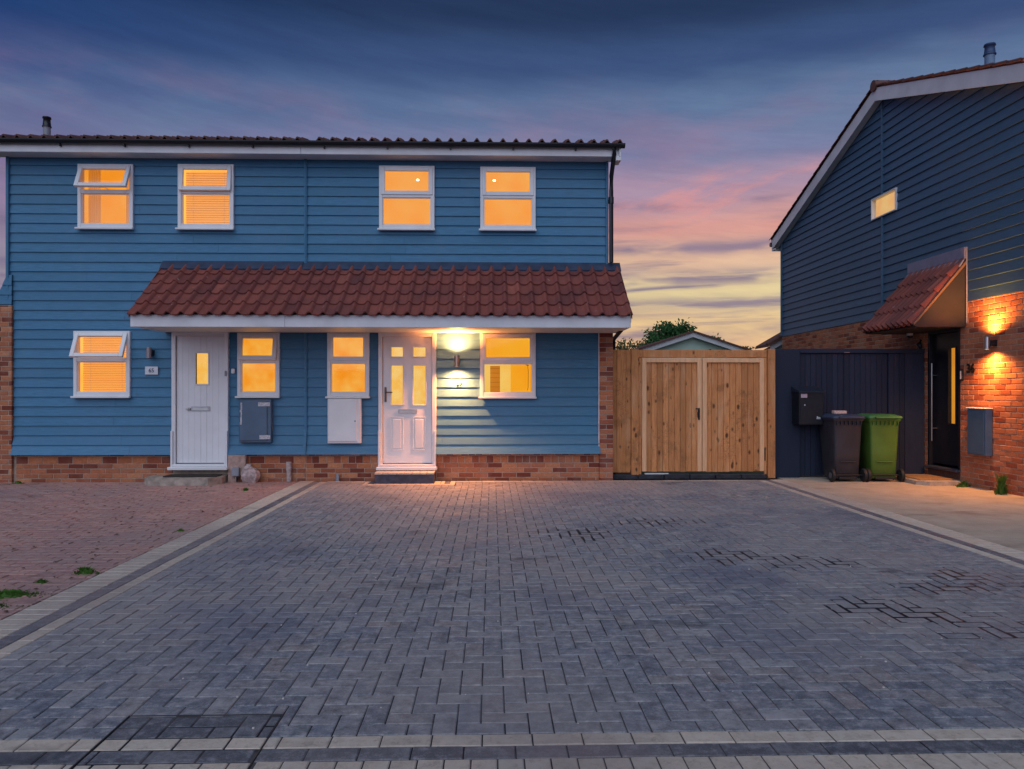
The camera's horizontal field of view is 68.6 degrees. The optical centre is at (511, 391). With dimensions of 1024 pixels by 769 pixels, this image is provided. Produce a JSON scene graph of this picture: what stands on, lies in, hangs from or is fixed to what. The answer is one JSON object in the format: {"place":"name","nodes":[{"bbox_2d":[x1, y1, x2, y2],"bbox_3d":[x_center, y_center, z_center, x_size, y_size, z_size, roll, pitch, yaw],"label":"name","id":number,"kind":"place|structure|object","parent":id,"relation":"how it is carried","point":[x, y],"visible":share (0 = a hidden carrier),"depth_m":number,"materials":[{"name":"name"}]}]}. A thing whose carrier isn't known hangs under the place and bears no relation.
{"place":"outdoors","nodes":[
{"label":"outdoors","id":0,"kind":"place"},
{"bbox_2d":[0,481,297,619],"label":"brick paving","id":1,"kind":"structure","parent":0,"point":[47,527],"depth_m":7.97,"materials":[{"name":"red brick"}]},
{"bbox_2d":[0,602,28,609],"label":"weed tuft","id":2,"kind":"object","parent":1,"relation":"on","point":[1,604],"visible":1,"depth_m":4.85,"materials":[{"name":"green plant"}]},
{"bbox_2d":[9,480,23,484],"bbox_3d":[-7.468,1.363,11.306,0.228,0.054,0.182,0,0,-2],"label":"weed tuft","id":3,"kind":"object","parent":1,"relation":"on","point":[19,482],"visible":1,"depth_m":11.31,"materials":[{"name":"green plant"}]},
{"bbox_2d":[0,585,52,600],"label":"weed tuft","id":4,"kind":"object","parent":1,"relation":"on","point":[10,593],"visible":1,"depth_m":5.11,"materials":[{"name":"green plant"}]},
{"bbox_2d":[33,579,52,583],"bbox_3d":[-3.429,1.375,5.465,0.206,0.029,0.090,0,0,5],"label":"weed tuft","id":5,"kind":"object","parent":1,"relation":"on","point":[41,581],"visible":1,"depth_m":5.45,"materials":[{"name":"green plant"}]},
{"bbox_2d":[71,565,101,574],"bbox_3d":[-3.239,1.356,5.727,0.404,0.068,0.162,0,0,-2],"label":"weed tuft","id":6,"kind":"object","parent":1,"relation":"on","point":[85,570],"visible":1,"depth_m":5.70,"materials":[{"name":"green plant"}]},
{"bbox_2d":[4,484,274,611],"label":"fallen leaves","id":7,"kind":"object","parent":1,"relation":"on","point":[99,541],"visible":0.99,"depth_m":7.25,"materials":[{"name":"brown plant"}]},
{"bbox_2d":[0,116,308,482],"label":"blue house","id":8,"kind":"structure","parent":1,"relation":"on","point":[183,257],"depth_m":11.53,"materials":[{"name":"paint"}]},
{"bbox_2d":[69,331,130,397],"bbox_3d":[-6.292,-0.468,11.632,1.064,1.165,0.634,0,0,-2],"label":"window","id":9,"kind":"structure","parent":8,"relation":"in","point":[101,359],"depth_m":11.56,"materials":[{"name":"white plastic"}]},
{"bbox_2d":[73,164,133,229],"bbox_3d":[-6.237,-3.038,11.638,1.049,1.145,0.626,0,0,-2],"label":"window","id":10,"kind":"structure","parent":8,"relation":"in","point":[105,192],"depth_m":11.56,"materials":[{"name":"glass"}]},
{"bbox_2d":[146,347,154,357],"bbox_3d":[-5.538,-0.595,11.491,0.072,0.170,0.166,0,0,-2],"label":"wall lamp","id":11,"kind":"object","parent":8,"relation":"attached to","point":[149,352],"visible":1,"depth_m":11.42,"materials":[{"name":"metal"}]},
{"bbox_2d":[145,367,157,374],"bbox_3d":[-5.539,-0.324,11.534,0.196,0.124,0.019,0,0,-2],"label":"number plate","id":12,"kind":"object","parent":8,"relation":"attached to","point":[151,370],"visible":1,"depth_m":11.53,"materials":[{"name":"white plastic"}]},
{"bbox_2d":[167,332,229,469],"bbox_3d":[-4.793,0.137,11.533,0.900,2.115,0.250,0,0,-2],"label":"door","id":13,"kind":"structure","parent":8,"relation":"in","point":[199,433],"depth_m":11.55,"materials":[{"name":"white plastic"}]},
{"bbox_2d":[175,164,234,229],"bbox_3d":[-4.716,-3.043,11.733,1.062,1.155,0.515,0,0,-2],"label":"window","id":14,"kind":"structure","parent":8,"relation":"in","point":[206,196],"depth_m":11.68,"materials":[{"name":"white plastic"}]},
{"bbox_2d":[239,399,272,442],"bbox_3d":[-3.932,0.449,11.524,0.488,0.662,0.134,0,0,-2],"label":"meter box","id":15,"kind":"object","parent":8,"relation":"attached to","point":[255,420],"visible":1,"depth_m":11.46,"materials":[{"name":"grey plastic"}]},
{"bbox_2d":[239,400,269,440],"bbox_3d":[-3.927,0.441,11.469,0.471,0.617,0.023,0,0,-2],"label":"cabinet door","id":16,"kind":"structure","parent":15,"relation":"in","point":[252,413],"depth_m":11.46,"materials":[{"name":"grey plastic"}]},
{"bbox_2d":[235,333,279,397],"bbox_3d":[-3.910,-0.456,11.622,0.854,1.142,0.320,0,0,-2],"label":"window","id":17,"kind":"structure","parent":8,"relation":"in","point":[258,354],"depth_m":11.60,"materials":[{"name":"white plastic"}]},
{"bbox_2d":[144,475,227,485],"bbox_3d":[-4.933,1.335,11.320,1.130,0.110,0.490,0,0,-2],"label":"door step","id":18,"kind":"object","parent":1,"relation":"on","point":[156,480],"depth_m":11.08,"materials":[{"name":"concrete"}]},
{"bbox_2d":[163,474,221,476],"bbox_3d":[-4.824,1.270,11.348,0.790,0.017,0.260,0,0,-2],"label":"door mat","id":19,"kind":"object","parent":18,"relation":"on","point":[193,475],"depth_m":11.30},
{"bbox_2d":[241,466,259,482],"bbox_3d":[-3.991,1.283,11.460,0.296,0.307,0.212,0,0,-2],"label":"rubble lump","id":20,"kind":"object","parent":1,"relation":"on","point":[249,474],"visible":0.83,"depth_m":11.39,"materials":[{"name":"stone"}]},
{"bbox_2d":[0,480,1023,768],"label":"driveway","id":21,"kind":"structure","parent":0,"point":[562,628],"depth_m":4.25,"materials":[{"name":"grey brick"}]},
{"bbox_2d":[69,714,283,768],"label":"manhole cover","id":22,"kind":"object","parent":21,"relation":"on","point":[129,728],"visible":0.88,"depth_m":2.95,"materials":[{"name":"metal"}]},
{"bbox_2d":[375,470,435,483],"bbox_3d":[-1.620,1.302,11.447,0.890,0.175,0.388,0,0,-2],"label":"door step","id":23,"kind":"object","parent":21,"relation":"on","point":[405,477],"depth_m":11.26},
{"bbox_2d":[283,137,632,480],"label":"blue house","id":24,"kind":"structure","parent":21,"relation":"on","point":[493,266],"depth_m":11.64,"materials":[{"name":"paint"}]},
{"bbox_2d":[328,399,361,442],"bbox_3d":[-2.579,0.452,11.565,0.510,0.687,0.124,0,0,-2],"label":"meter box","id":25,"kind":"object","parent":24,"relation":"attached to","point":[344,420],"visible":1,"depth_m":11.51,"materials":[{"name":"white plastic"}]},
{"bbox_2d":[328,400,356,441],"bbox_3d":[-2.599,0.444,11.513,0.443,0.642,0.023,0,0,-2],"label":"cabinet door","id":26,"kind":"structure","parent":25,"relation":"in","point":[342,414],"depth_m":11.51,"materials":[{"name":"white plastic"}]},
{"bbox_2d":[325,333,369,397],"bbox_3d":[-2.533,-0.460,11.683,0.857,1.160,0.270,0,0,-2],"label":"window","id":27,"kind":"structure","parent":24,"relation":"in","point":[348,354],"depth_m":11.81,"materials":[{"name":"white plastic"}]},
{"bbox_2d":[377,165,434,230],"bbox_3d":[-1.637,-3.045,11.916,1.057,1.150,0.690,0,0,-2],"label":"window","id":28,"kind":"structure","parent":24,"relation":"in","point":[406,193],"depth_m":12.25,"materials":[{"name":"white plastic"}]},
{"bbox_2d":[376,333,437,469],"bbox_3d":[-1.621,0.145,11.617,0.928,2.119,0.250,0,0,-2],"label":"door","id":29,"kind":"structure","parent":24,"relation":"in","point":[406,361],"depth_m":11.63,"materials":[{"name":"white plastic"}]},
{"bbox_2d":[455,355,459,366],"bbox_3d":[-0.849,-0.473,11.589,0.072,0.170,0.166,0,0,-2],"label":"wall lamp","id":30,"kind":"object","parent":24,"relation":"attached to","point":[457,361],"visible":1,"depth_m":11.51,"materials":[{"name":"silver metal"}]},
{"bbox_2d":[479,167,536,230],"bbox_3d":[-0.070,-3.043,11.957,1.062,1.145,0.690,0,0,-2],"label":"window","id":31,"kind":"structure","parent":24,"relation":"in","point":[507,194],"depth_m":12.30,"materials":[{"name":"white plastic"}]},
{"bbox_2d":[479,333,536,398],"bbox_3d":[-0.071,-0.453,11.957,1.064,1.165,0.690,0,0,-2],"label":"window","id":32,"kind":"structure","parent":24,"relation":"in","point":[507,360],"depth_m":12.26,"materials":[{"name":"white plastic"}]},
{"bbox_2d":[0,0,1023,349],"label":"sky","id":33,"kind":"structure","parent":0,"point":[723,112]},
{"bbox_2d":[614,439,766,479],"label":"ground","id":34,"kind":"structure","parent":0,"point":[735,472],"depth_m":13.76,"materials":[{"name":"grey concrete"}]},
{"bbox_2d":[616,338,643,349],"bbox_3d":[4.221,-0.274,28.174,2.144,3.518,2.332,0,0,-2],"label":"wispy shrub","id":35,"kind":"object","parent":34,"relation":"on","point":[630,344],"visible":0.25,"depth_m":27.72,"materials":[{"name":"green plant"}]},
{"bbox_2d":[641,317,696,344],"bbox_3d":[6.191,-0.723,30.236,2.613,4.415,2.891,0,0,-2],"label":"bushy tree","id":36,"kind":"object","parent":34,"relation":"on","point":[669,329],"visible":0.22,"depth_m":29.79,"materials":[{"name":"green plant"}]},
{"bbox_2d":[613,473,766,479],"bbox_3d":[2.821,1.343,11.954,2.466,0.094,0.108,0,0,-2],"label":"gravel board","id":37,"kind":"object","parent":34,"relation":"on","point":[687,476],"visible":0.96,"depth_m":11.91,"materials":[{"name":"stone"}]},
{"bbox_2d":[613,349,638,474],"bbox_3d":[1.800,0.344,11.964,0.425,2.032,0.115,0,0,-2],"label":"timber fence","id":38,"kind":"object","parent":37,"relation":"on","point":[625,411],"visible":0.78,"depth_m":11.94,"materials":[{"name":"brown wood"}]},
{"bbox_2d":[639,349,774,477],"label":"timber gate","id":39,"kind":"structure","parent":38,"relation":"attached to","point":[709,410],"depth_m":11.98,"materials":[{"name":"brown wood"}]},
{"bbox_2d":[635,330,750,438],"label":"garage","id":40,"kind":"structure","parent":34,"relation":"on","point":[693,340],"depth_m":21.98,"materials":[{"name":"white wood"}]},
{"bbox_2d":[756,333,781,349],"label":"outbuilding","id":41,"kind":"structure","parent":34,"relation":"on","point":[774,342],"depth_m":19.24,"materials":[{"name":"brown tile"}]},
{"bbox_2d":[767,475,1023,551],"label":"concrete drive","id":42,"kind":"structure","parent":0,"point":[985,514],"depth_m":9.28,"materials":[{"name":"grey concrete"}]},
{"bbox_2d":[819,413,867,481],"bbox_3d":[5.134,0.864,11.736,0.562,1.032,0.684,0,0,-3],"label":"wheelie bin","id":43,"kind":"object","parent":42,"relation":"on","point":[840,436],"visible":0.96,"depth_m":11.51,"materials":[{"name":"brown plastic"}]},
{"bbox_2d":[832,411,846,413],"bbox_3d":[5.096,0.321,11.687,0.200,0.051,0.100,0,0,-2],"label":"loose brick","id":44,"kind":"object","parent":43,"relation":"on","point":[839,412],"visible":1,"depth_m":11.64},
{"bbox_2d":[775,349,924,476],"bbox_3d":[5.449,0.344,12.137,2.440,2.072,0.120,0,0,-2],"label":"navy fence","id":45,"kind":"object","parent":42,"relation":"on","point":[860,381],"visible":0.62,"depth_m":12.13,"materials":[{"name":"wood"}]},
{"bbox_2d":[791,386,824,424],"bbox_3d":[4.699,0.215,11.930,0.414,0.610,0.345,0,0,-2],"label":"post box","id":46,"kind":"object","parent":45,"relation":"attached to","point":[807,405],"visible":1,"depth_m":11.79,"materials":[{"name":"black plastic"}]},
{"bbox_2d":[800,399,822,422],"bbox_3d":[4.703,0.302,11.786,0.350,0.385,0.007,0,0,-2],"label":"front door","id":47,"kind":"structure","parent":46,"relation":"in","point":[813,408],"depth_m":11.78,"materials":[{"name":"black plastic"}]},
{"bbox_2d":[858,413,904,481],"bbox_3d":[5.716,0.864,11.742,0.562,1.032,0.684,0,0,1],"label":"wheelie bin","id":48,"kind":"object","parent":42,"relation":"on","point":[878,446],"visible":0.93,"depth_m":11.51,"materials":[{"name":"green plastic"}]},
{"bbox_2d":[769,42,1023,496],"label":"gable house","id":49,"kind":"structure","parent":42,"relation":"on","point":[903,217],"depth_m":11.75,"materials":[{"name":"wood"}]},
{"bbox_2d":[871,187,897,220],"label":"window","id":50,"kind":"structure","parent":49,"relation":"in","point":[885,203],"depth_m":13.53,"materials":[{"name":"glass"}]},
{"bbox_2d":[907,333,921,348],"bbox_3d":[6.582,-0.868,12.275,0.182,0.355,0.227,0,0,-2],"label":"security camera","id":51,"kind":"object","parent":49,"relation":"attached to","point":[918,344],"visible":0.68,"depth_m":12.21,"materials":[{"name":"black plastic"}]},
{"bbox_2d":[923,328,960,479],"bbox_3d":[6.732,0.210,11.650,0.210,2.380,0.860,0,0,-2],"label":"door","id":52,"kind":"structure","parent":49,"relation":"in","point":[943,345],"depth_m":11.70,"materials":[{"name":"black"}]},
{"bbox_2d":[959,369,963,380],"bbox_3d":[6.687,-0.247,11.171,0.035,0.165,0.075,0,0,-2],"label":"doorbell","id":53,"kind":"object","parent":49,"relation":"attached to","point":[961,374],"visible":1,"depth_m":11.15,"materials":[{"name":"silver plastic"}]},
{"bbox_2d":[966,363,974,372],"bbox_3d":[6.700,-0.343,10.966,0.012,0.140,0.177,0,0,-2],"label":"house number","id":54,"kind":"object","parent":49,"relation":"attached to","point":[970,369],"visible":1,"depth_m":10.96,"materials":[{"name":"black metal"}]},
{"bbox_2d":[966,407,992,455],"bbox_3d":[6.653,0.567,10.693,0.118,0.677,0.430,0,0,-2],"label":"meter box","id":55,"kind":"object","parent":49,"relation":"attached to","point":[979,431],"visible":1,"depth_m":10.60,"materials":[{"name":"grey plastic"}]},
{"bbox_2d":[967,411,983,454],"bbox_3d":[6.605,0.582,10.694,0.010,0.605,0.365,0,0,-2],"label":"cabinet door","id":56,"kind":"structure","parent":55,"relation":"in","point":[975,419],"depth_m":10.69,"materials":[{"name":"grey plastic"}]},
{"bbox_2d":[984,337,996,348],"bbox_3d":[6.649,-0.675,10.438,0.161,0.170,0.072,0,0,-2],"label":"wall lamp","id":57,"kind":"object","parent":49,"relation":"attached to","point":[988,342],"visible":1,"depth_m":10.40,"materials":[{"name":"metal"}]},
{"bbox_2d":[893,474,962,485],"bbox_3d":[6.342,1.357,11.550,0.685,0.065,1.040,0,0,-2],"label":"door step","id":58,"kind":"object","parent":42,"relation":"on","point":[954,482],"depth_m":11.09,"materials":[{"name":"concrete"}]},
{"bbox_2d":[905,474,953,479],"bbox_3d":[6.365,1.317,11.561,0.530,0.014,0.620,0,0,-2],"label":"door mat","id":59,"kind":"object","parent":58,"relation":"on","point":[926,477],"depth_m":11.46,"materials":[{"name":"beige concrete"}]},
{"bbox_2d":[955,481,973,486],"bbox_3d":[6.578,1.328,10.895,0.343,0.104,0.175,0,0,-2],"label":"weed tuft","id":60,"kind":"object","parent":42,"relation":"on","point":[963,484],"visible":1,"depth_m":10.86,"materials":[{"name":"green plant"}]},
{"bbox_2d":[994,473,1009,494],"bbox_3d":[6.572,1.224,10.110,0.238,0.312,0.164,0,0,-11],"label":"tall weed","id":61,"kind":"object","parent":42,"relation":"on","point":[1002,487],"visible":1,"depth_m":10.08,"materials":[{"name":"green plant"}]}
]}

